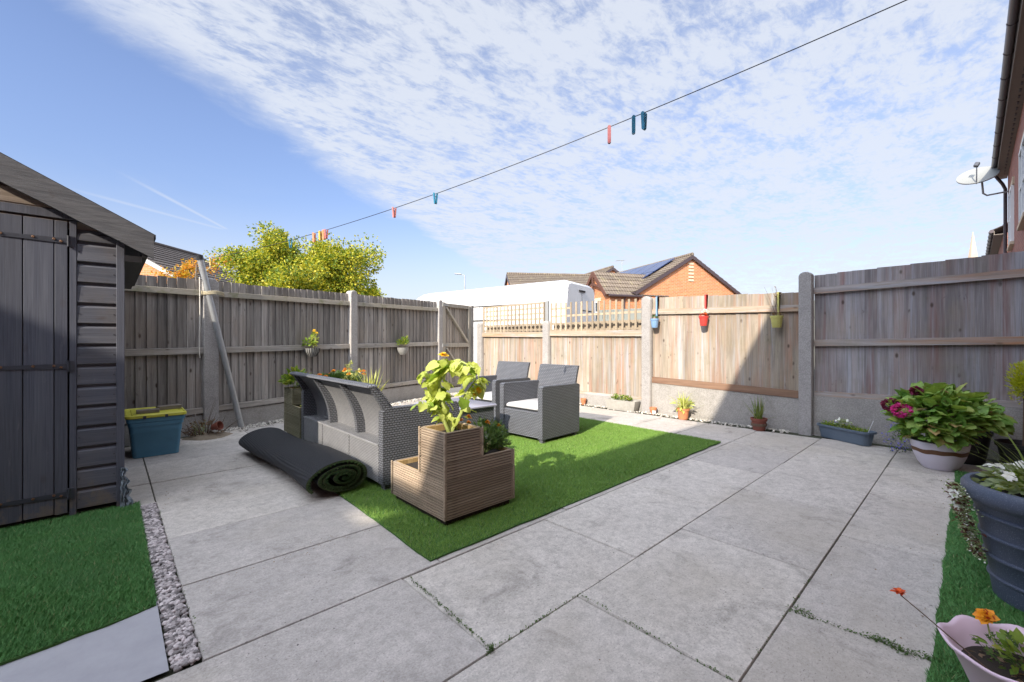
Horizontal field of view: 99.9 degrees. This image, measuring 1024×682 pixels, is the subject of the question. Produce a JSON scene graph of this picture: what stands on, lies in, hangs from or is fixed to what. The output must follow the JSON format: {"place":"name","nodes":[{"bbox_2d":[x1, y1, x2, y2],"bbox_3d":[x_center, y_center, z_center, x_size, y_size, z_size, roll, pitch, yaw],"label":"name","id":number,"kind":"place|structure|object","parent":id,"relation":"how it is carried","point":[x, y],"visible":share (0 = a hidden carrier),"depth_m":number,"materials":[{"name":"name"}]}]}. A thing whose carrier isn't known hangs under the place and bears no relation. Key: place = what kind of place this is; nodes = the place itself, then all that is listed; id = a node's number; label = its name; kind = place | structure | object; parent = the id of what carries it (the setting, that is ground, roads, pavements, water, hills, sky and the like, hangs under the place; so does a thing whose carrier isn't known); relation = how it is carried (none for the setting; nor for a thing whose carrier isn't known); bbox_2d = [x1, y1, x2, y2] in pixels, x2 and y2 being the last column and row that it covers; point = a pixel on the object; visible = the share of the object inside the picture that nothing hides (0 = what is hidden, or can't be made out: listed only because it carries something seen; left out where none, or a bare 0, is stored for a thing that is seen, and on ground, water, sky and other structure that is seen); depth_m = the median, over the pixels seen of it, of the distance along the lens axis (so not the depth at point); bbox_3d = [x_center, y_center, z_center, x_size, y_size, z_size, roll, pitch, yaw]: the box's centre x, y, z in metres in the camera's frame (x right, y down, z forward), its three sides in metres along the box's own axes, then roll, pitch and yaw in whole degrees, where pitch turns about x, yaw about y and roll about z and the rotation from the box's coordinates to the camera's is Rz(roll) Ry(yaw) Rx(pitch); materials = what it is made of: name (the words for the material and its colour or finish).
{"place":"outdoors","nodes":[
{"label":"outdoors","id":0,"kind":"place"},
{"bbox_2d":[0,501,159,665],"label":"grass","id":1,"kind":"structure","parent":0,"point":[90,525],"depth_m":2.00,"materials":[{"name":"green plant"}]},
{"bbox_2d":[140,502,201,672],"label":"gravel","id":2,"kind":"structure","parent":0,"point":[180,644],"depth_m":1.82,"materials":[{"name":"grey gravel"}]},
{"bbox_2d":[140,242,236,282],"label":"house","id":3,"kind":"structure","parent":0,"point":[169,257],"depth_m":19.11,"materials":[{"name":"orange brick"}]},
{"bbox_2d":[355,367,388,390],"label":"variegated grass","id":4,"kind":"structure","parent":0,"point":[371,381],"depth_m":5.28,"materials":[{"name":"plant"}]},
{"bbox_2d":[195,374,797,415],"bbox_3d":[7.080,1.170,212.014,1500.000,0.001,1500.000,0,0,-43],"label":"ground","id":5,"kind":"structure","parent":0,"point":[454,390],"depth_m":10.18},
{"bbox_2d":[150,253,233,285],"bbox_3d":[-9.300,-0.776,12.715,2.130,3.897,2.002,0,0,-43],"label":"shrub","id":6,"kind":"object","parent":5,"relation":"on","point":[185,273],"visible":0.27,"depth_m":12.70,"materials":[{"name":"orange plant"}]},
{"bbox_2d":[125,275,442,445],"bbox_3d":[-3.149,0.180,6.127,0.130,2.040,6.408,0,0,32],"label":"fence","id":7,"kind":"object","parent":5,"relation":"on","point":[265,331],"visible":0.59,"depth_m":5.70,"materials":[{"name":"wood"},{"name":"gravel concrete"},{"name":"concrete"}]},
{"bbox_2d":[199,277,200,357],"bbox_3d":[-3.707,-0.280,5.109,0.016,0.961,0.014,0,0,-21],"label":"cord","id":8,"kind":"object","parent":7,"relation":"hanging from","point":[199,317],"visible":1,"depth_m":5.10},
{"bbox_2d":[201,291,223,295],"bbox_3d":[-3.663,-0.579,5.256,0.244,0.056,0.254,0,0,32],"label":"rope","id":9,"kind":"object","parent":7,"relation":"attached to","point":[212,292],"visible":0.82,"depth_m":5.16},
{"bbox_2d":[302,329,319,356],"bbox_3d":[-2.935,0.027,6.268,0.222,0.405,0.270,0,0,32],"label":"hanging pot","id":10,"kind":"object","parent":7,"relation":"hanging from","point":[312,352],"visible":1,"depth_m":6.24,"materials":[{"name":"metal"}]},
{"bbox_2d":[396,335,409,354],"bbox_3d":[-1.978,0.070,7.825,0.264,0.359,0.287,0,0,32],"label":"hanging pot","id":11,"kind":"object","parent":7,"relation":"hanging from","point":[402,350],"visible":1,"depth_m":7.77,"materials":[{"name":"metal"}]},
{"bbox_2d":[442,302,470,387],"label":"gate","id":12,"kind":"structure","parent":7,"relation":"attached to","point":[456,343],"depth_m":9.25,"materials":[{"name":"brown wood"}]},
{"bbox_2d":[203,220,387,299],"bbox_3d":[-5.746,-1.019,11.898,4.876,4.392,4.594,0,0,11],"label":"tree","id":13,"kind":"object","parent":5,"relation":"on","point":[326,265],"visible":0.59,"depth_m":11.37,"materials":[{"name":"green plant"}]},
{"bbox_2d":[469,305,473,361],"bbox_3d":[-0.934,0.200,9.727,0.110,2.000,0.090,0,0,32],"label":"gate post","id":14,"kind":"object","parent":5,"relation":"on","point":[472,333],"visible":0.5,"depth_m":9.70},
{"bbox_2d":[417,280,594,362],"bbox_3d":[-0.820,-0.325,14.834,7.180,2.860,2.115,0,0,34],"label":"van","id":15,"kind":"object","parent":5,"relation":"on","point":[558,292],"visible":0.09,"depth_m":13.08,"materials":[{"name":"metal"}]},
{"bbox_2d":[504,272,589,285],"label":"house","id":16,"kind":"structure","parent":5,"relation":"on","point":[513,278],"depth_m":28.25,"materials":[{"name":"orange brick"}]},
{"bbox_2d":[585,265,618,273],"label":"house","id":17,"kind":"structure","parent":5,"relation":"on","point":[612,269],"depth_m":31.05,"materials":[{"name":"orange brick"}]},
{"bbox_2d":[599,308,640,320],"bbox_3d":[5.134,0.168,9.632,6.900,2.004,0.160,0,0,35],"label":"fence","id":18,"kind":"object","parent":5,"relation":"on","point":[619,316],"visible":0.06,"depth_m":11.24,"materials":[{"name":"white wood"}]},
{"bbox_2d":[586,252,740,320],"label":"house","id":19,"kind":"structure","parent":5,"relation":"on","point":[688,274],"depth_m":21.72,"materials":[{"name":"orange brick"}]},
{"bbox_2d":[477,251,1023,459],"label":"fence","id":20,"kind":"object","parent":5,"relation":"on","point":[855,347],"visible":0.92,"depth_m":5.09,"materials":[{"name":"wood"}]},
{"bbox_2d":[650,297,658,327],"bbox_3d":[2.151,-0.436,6.490,0.177,0.473,0.131,0,0,-71],"label":"hanging pot","id":21,"kind":"object","parent":20,"relation":"hanging from","point":[654,322],"visible":1,"depth_m":6.45,"materials":[{"name":"plastic"}]},
{"bbox_2d":[698,294,708,325],"bbox_3d":[2.653,-0.429,5.953,0.145,0.438,0.168,0,0,11],"label":"hanging pot","id":22,"kind":"object","parent":20,"relation":"hanging from","point":[703,320],"visible":1,"depth_m":5.92,"materials":[{"name":"plastic"}]},
{"bbox_2d":[764,286,783,327],"bbox_3d":[3.244,-0.423,5.297,0.193,0.515,0.169,0,0,5],"label":"hanging pot","id":23,"kind":"object","parent":20,"relation":"hanging from","point":[776,320],"visible":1,"depth_m":5.27,"materials":[{"name":"plastic"}]},
{"bbox_2d":[881,422,910,452],"bbox_3d":[3.844,0.976,4.284,0.232,0.377,0.237,0,0,20],"label":"lobelia","id":24,"kind":"object","parent":5,"relation":"on","point":[895,447],"visible":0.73,"depth_m":4.29,"materials":[{"name":"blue plant"}]},
{"bbox_2d":[0,0,1008,299],"label":"sky","id":25,"kind":"structure","parent":0,"point":[195,123],"materials":[{"name":"blue"}]},
{"bbox_2d":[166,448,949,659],"bbox_3d":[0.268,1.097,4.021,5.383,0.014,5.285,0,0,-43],"label":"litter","id":26,"kind":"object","parent":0,"point":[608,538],"visible":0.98,"depth_m":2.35,"materials":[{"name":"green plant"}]},
{"bbox_2d":[125,393,1002,681],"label":"patio paving","id":27,"kind":"structure","parent":0,"point":[759,520],"depth_m":2.02,"materials":[{"name":"grey concrete"}]},
{"bbox_2d":[0,152,155,527],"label":"shed","id":28,"kind":"structure","parent":27,"relation":"on","point":[72,263],"depth_m":2.63,"materials":[{"name":"paint"}]},
{"bbox_2d":[0,213,73,524],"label":"door","id":29,"kind":"structure","parent":28,"relation":"in","point":[27,366],"depth_m":2.55,"materials":[{"name":"paint"}]},
{"bbox_2d":[120,467,132,507],"bbox_3d":[-2.526,0.961,2.824,0.068,0.270,0.031,0,0,-43],"label":"plastic sheet","id":30,"kind":"object","parent":28,"relation":"attached to","point":[126,499],"visible":0.95,"depth_m":2.82,"materials":[{"name":"grey plastic"}]},
{"bbox_2d":[0,602,168,681],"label":"paving slab","id":31,"kind":"object","parent":27,"relation":"on","point":[131,649],"visible":0.89,"depth_m":1.49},
{"bbox_2d":[125,407,186,458],"bbox_3d":[-3.555,0.894,4.284,0.456,0.412,0.599,0,0,-43],"label":"storage box","id":32,"kind":"object","parent":27,"relation":"on","point":[154,434],"visible":0.79,"depth_m":4.10,"materials":[{"name":"blue plastic"}]},
{"bbox_2d":[136,408,159,413],"bbox_3d":[-3.492,0.671,4.128,0.170,0.032,0.100,0,0,-42],"label":"timber offcut","id":33,"kind":"object","parent":32,"relation":"on","point":[144,411],"visible":1,"depth_m":4.11,"materials":[{"name":"wood"}]},
{"bbox_2d":[156,404,181,409],"bbox_3d":[-3.470,0.668,4.354,0.090,0.038,0.190,0,0,33],"label":"timber offcut","id":34,"kind":"object","parent":32,"relation":"on","point":[170,406],"visible":0.79,"depth_m":4.33,"materials":[{"name":"brown wood"}]},
{"bbox_2d":[181,431,232,440],"bbox_3d":[-3.466,1.070,4.921,0.502,0.061,0.336,0,0,-43],"label":"sand heap","id":35,"kind":"object","parent":27,"relation":"on","point":[210,436],"visible":0.87,"depth_m":4.85,"materials":[{"name":"beige sand"}]},
{"bbox_2d":[181,403,240,436],"bbox_3d":[-3.539,0.892,4.940,0.477,0.484,0.580,0,0,22],"label":"dead plant","id":36,"kind":"object","parent":35,"relation":"on","point":[198,430],"visible":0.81,"depth_m":4.89,"materials":[{"name":"brown plant"}]},
{"bbox_2d":[211,421,223,431],"bbox_3d":[-3.376,0.977,4.919,0.090,0.107,0.104,-19,-31,2],"label":"terracotta pot","id":37,"kind":"object","parent":35,"relation":"on","point":[217,425],"visible":1,"depth_m":4.90,"materials":[{"name":"orange ceramic"}]},
{"bbox_2d":[197,392,789,433],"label":"gravel","id":38,"kind":"structure","parent":27,"relation":"on","point":[392,403],"depth_m":5.77,"materials":[{"name":"grey gravel"}]},
{"bbox_2d":[196,255,243,427],"bbox_3d":[-3.542,0.042,5.257,0.130,2.130,0.522,0,0,37],"label":"clothes pole","id":39,"kind":"object","parent":38,"relation":"on","point":[218,334],"visible":0.9,"depth_m":5.25,"materials":[{"name":"grey plastic"}]},
{"bbox_2d":[200,0,906,259],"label":"washing line","id":40,"kind":"object","parent":39,"relation":"attached to","point":[614,124],"visible":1,"depth_m":2.32,"materials":[{"name":"grey plastic"}]},
{"bbox_2d":[312,233,315,241],"bbox_3d":[-1.781,-0.931,3.873,0.017,0.085,0.034,0,0,8],"label":"clothes peg","id":41,"kind":"object","parent":40,"relation":"attached to","point":[313,237],"visible":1,"depth_m":3.87,"materials":[{"name":"orange plastic"}]},
{"bbox_2d":[318,231,321,240],"bbox_3d":[-1.703,-0.935,3.825,0.017,0.085,0.032,0,0,18],"label":"clothes peg","id":42,"kind":"object","parent":40,"relation":"attached to","point":[320,235],"visible":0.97,"depth_m":3.82,"materials":[{"name":"yellow plastic"}]},
{"bbox_2d":[324,229,327,238],"bbox_3d":[-1.631,-0.939,3.780,0.016,0.085,0.032,0,0,43],"label":"clothes peg","id":43,"kind":"object","parent":40,"relation":"attached to","point":[326,234],"visible":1,"depth_m":3.78,"materials":[{"name":"plastic"}]},
{"bbox_2d":[392,207,396,217],"bbox_3d":[-0.913,-0.995,3.335,0.016,0.081,0.034,0,0,42],"label":"clothes peg","id":44,"kind":"object","parent":40,"relation":"attached to","point":[393,213],"visible":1,"depth_m":3.33,"materials":[{"name":"plastic"}]},
{"bbox_2d":[433,192,437,203],"bbox_3d":[-0.553,-1.030,3.112,0.034,0.081,0.016,0,0,-36],"label":"clothes peg","id":45,"kind":"object","parent":40,"relation":"attached to","point":[435,201],"visible":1,"depth_m":3.11,"materials":[{"name":"blue plastic"}]},
{"bbox_2d":[608,125,610,143],"bbox_3d":[0.549,-1.163,2.429,0.019,0.097,0.037,0,0,12],"label":"clothes peg","id":46,"kind":"object","parent":40,"relation":"attached to","point":[609,134],"visible":1,"depth_m":2.42,"materials":[{"name":"red plastic"}]},
{"bbox_2d":[632,115,635,134],"bbox_3d":[0.666,-1.181,2.357,0.019,0.097,0.035,0,0,13],"label":"clothes peg","id":47,"kind":"object","parent":40,"relation":"attached to","point":[633,124],"visible":1,"depth_m":2.35,"materials":[{"name":"blue plastic"}]},
{"bbox_2d":[641,111,646,130],"bbox_3d":[0.714,-1.189,2.327,0.035,0.097,0.019,0,0,-43],"label":"clothes peg","id":48,"kind":"object","parent":40,"relation":"attached to","point":[643,120],"visible":1,"depth_m":2.32,"materials":[{"name":"blue plastic"}]},
{"bbox_2d":[581,398,586,404],"bbox_3d":[1.240,1.048,7.458,0.105,0.105,0.103,0,0,-43],"label":"terracotta pot","id":49,"kind":"object","parent":38,"relation":"on","point":[583,401],"visible":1,"depth_m":7.43,"materials":[{"name":"orange ceramic"}]},
{"bbox_2d":[649,407,656,414],"bbox_3d":[2.119,1.048,6.460,0.110,0.105,0.109,0,0,-43],"label":"terracotta pot","id":50,"kind":"object","parent":38,"relation":"on","point":[653,410],"visible":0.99,"depth_m":6.42,"materials":[{"name":"orange ceramic"}]},
{"bbox_2d":[335,417,720,561],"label":"turf","id":51,"kind":"structure","parent":27,"relation":"on","point":[470,541],"depth_m":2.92,"materials":[{"name":"green plant"}]},
{"bbox_2d":[284,386,301,438],"bbox_3d":[-2.240,0.812,5.059,0.654,0.551,0.564,0,0,-43],"label":"wooden planter","id":52,"kind":"object","parent":51,"relation":"on","point":[292,411],"visible":0.42,"depth_m":4.87,"materials":[{"name":"wood"}]},
{"bbox_2d":[278,365,312,388],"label":"leafy plant","id":53,"kind":"object","parent":52,"relation":"on","point":[288,378],"visible":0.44,"depth_m":4.93,"materials":[{"name":"green plant"}]},
{"bbox_2d":[295,368,368,387],"bbox_3d":[-2.163,0.465,5.250,0.883,0.282,0.616,0,0,-43],"label":"marigold plant","id":54,"kind":"object","parent":52,"relation":"in","point":[338,374],"visible":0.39,"depth_m":5.26,"materials":[{"name":"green plant"}]},
{"bbox_2d":[342,360,361,379],"bbox_3d":[-1.921,0.440,5.168,0.236,0.423,0.136,0,0,-21],"label":"flower spike","id":55,"kind":"object","parent":54,"relation":"attached to","point":[356,371],"visible":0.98,"depth_m":5.17,"materials":[{"name":"yellow plant"}]},
{"bbox_2d":[238,427,366,493],"bbox_3d":[-1.864,0.957,3.691,0.473,0.230,1.881,0,0,-43],"label":"turf roll","id":56,"kind":"object","parent":51,"relation":"on","point":[303,463],"visible":1,"depth_m":3.22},
{"bbox_2d":[289,372,458,489],"bbox_3d":[-1.340,0.699,3.950,0.794,0.778,1.800,0,0,-43],"label":"sofa","id":57,"kind":"object","parent":51,"relation":"on","point":[371,428],"visible":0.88,"depth_m":3.48,"materials":[{"name":"wicker"}]},
{"bbox_2d":[391,422,514,524],"bbox_3d":[-0.409,0.812,2.931,0.564,0.551,0.654,0,0,-43],"label":"wooden planter","id":58,"kind":"object","parent":51,"relation":"on","point":[447,478],"visible":0.93,"depth_m":2.67,"materials":[{"name":"wood"}]},
{"bbox_2d":[410,352,489,431],"bbox_3d":[-0.376,0.327,2.743,0.487,0.516,0.336,0,0,7],"label":"leafy plant","id":59,"kind":"object","parent":58,"relation":"on","point":[437,397],"visible":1,"depth_m":2.69,"materials":[{"name":"green plant"}]},
{"bbox_2d":[459,414,511,453],"bbox_3d":[-0.200,0.632,2.915,0.455,0.260,0.323,0,0,-32],"label":"marigold plant","id":60,"kind":"object","parent":58,"relation":"on","point":[498,439],"visible":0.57,"depth_m":2.89,"materials":[{"name":"green plant"}]},
{"bbox_2d":[414,398,496,441],"bbox_3d":[-0.615,0.880,4.669,0.610,0.415,0.690,0,0,-43],"label":"coffee table","id":61,"kind":"object","parent":51,"relation":"on","point":[482,409],"visible":0.13,"depth_m":4.53,"materials":[{"name":"wicker"}]},
{"bbox_2d":[461,361,530,427],"bbox_3d":[-0.194,0.688,5.764,0.650,0.800,0.722,0,0,43],"label":"armchair","id":62,"kind":"object","parent":51,"relation":"on","point":[509,371],"visible":0.36,"depth_m":5.82,"materials":[{"name":"wicker"}]},
{"bbox_2d":[500,364,579,442],"bbox_3d":[0.344,0.688,5.006,0.650,0.800,0.722,0,0,45],"label":"armchair","id":63,"kind":"object","parent":51,"relation":"on","point":[544,406],"visible":0.87,"depth_m":4.84,"materials":[{"name":"wicker"}]},
{"bbox_2d":[158,512,940,679],"bbox_3d":[-0.454,1.091,1.894,3.931,0.031,1.005,0,0,12],"label":"moss","id":64,"kind":"object","parent":27,"relation":"on","point":[877,639],"visible":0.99,"depth_m":1.59,"materials":[{"name":"green plant"}]},
{"bbox_2d":[605,393,639,411],"bbox_3d":[1.751,0.966,6.841,0.166,0.267,0.550,0,0,-43],"label":"stone trough","id":65,"kind":"object","parent":27,"relation":"on","point":[625,403],"visible":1,"depth_m":6.79,"materials":[{"name":"white stone"}]},
{"bbox_2d":[669,391,694,419],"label":"potted plant","id":66,"kind":"object","parent":27,"relation":"on","point":[683,410],"visible":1,"depth_m":6.02,"materials":[{"name":"green plant"}]},
{"bbox_2d":[749,396,777,430],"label":"potted plant","id":67,"kind":"object","parent":27,"relation":"on","point":[758,422],"visible":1,"depth_m":5.28,"materials":[{"name":"ceramic"}]},
{"bbox_2d":[817,417,876,445],"bbox_3d":[3.667,0.965,4.738,0.184,0.271,0.585,0,0,-15],"label":"window box","id":68,"kind":"object","parent":27,"relation":"on","point":[848,433],"visible":1,"depth_m":4.68,"materials":[{"name":"plastic"}]},
{"bbox_2d":[880,381,1007,471],"bbox_3d":[3.691,0.725,3.725,0.702,0.750,0.786,0,0,-43],"label":"hydrangea","id":69,"kind":"object","parent":27,"relation":"on","point":[933,448],"visible":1,"depth_m":3.58,"materials":[{"name":"green plant"}]},
{"bbox_2d":[921,470,1023,681],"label":"turf","id":70,"kind":"structure","parent":27,"relation":"on","point":[941,618],"depth_m":1.78,"materials":[{"name":"green plant"}]},
{"bbox_2d":[890,587,1023,681],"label":"scalloped pot","id":71,"kind":"object","parent":70,"relation":"on","point":[983,646],"visible":1,"depth_m":1.32,"materials":[{"name":"plastic"}]},
{"bbox_2d":[935,414,1023,611],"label":"planter","id":72,"kind":"object","parent":70,"relation":"on","point":[996,496],"visible":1,"depth_m":1.80,"materials":[{"name":"plastic"}]},
{"bbox_2d":[948,397,1017,464],"bbox_3d":[4.166,0.787,3.882,0.487,0.627,0.522,0,0,-43],"label":"potted plant","id":73,"kind":"object","parent":27,"relation":"on","point":[1006,427],"visible":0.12,"depth_m":3.78,"materials":[{"name":"green plant"}]},
{"bbox_2d":[994,360,1023,463],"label":"potted conifer","id":74,"kind":"object","parent":27,"relation":"on","point":[1016,381],"visible":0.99,"depth_m":3.63,"materials":[{"name":"green plant"}]},
{"bbox_2d":[968,232,977,257],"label":"church spire","id":75,"kind":"structure","parent":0,"point":[972,251],"depth_m":149.54,"materials":[{"name":"stone"}]},
{"bbox_2d":[985,222,1007,254],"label":"house","id":76,"kind":"structure","parent":0,"point":[995,241],"depth_m":18.28,"materials":[{"name":"red brick"}]},
{"bbox_2d":[991,0,1023,252],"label":"house","id":77,"kind":"structure","parent":0,"point":[1008,155],"depth_m":8.44,"materials":[{"name":"red brick"}]},
{"bbox_2d":[956,162,1008,195],"bbox_3d":[12.517,-4.308,11.463,0.605,0.858,0.962,0,0,-43],"label":"satellite dish","id":78,"kind":"object","parent":77,"relation":"attached to","point":[976,175],"visible":0.98,"depth_m":11.52,"materials":[{"name":"grey metal"}]}
]}

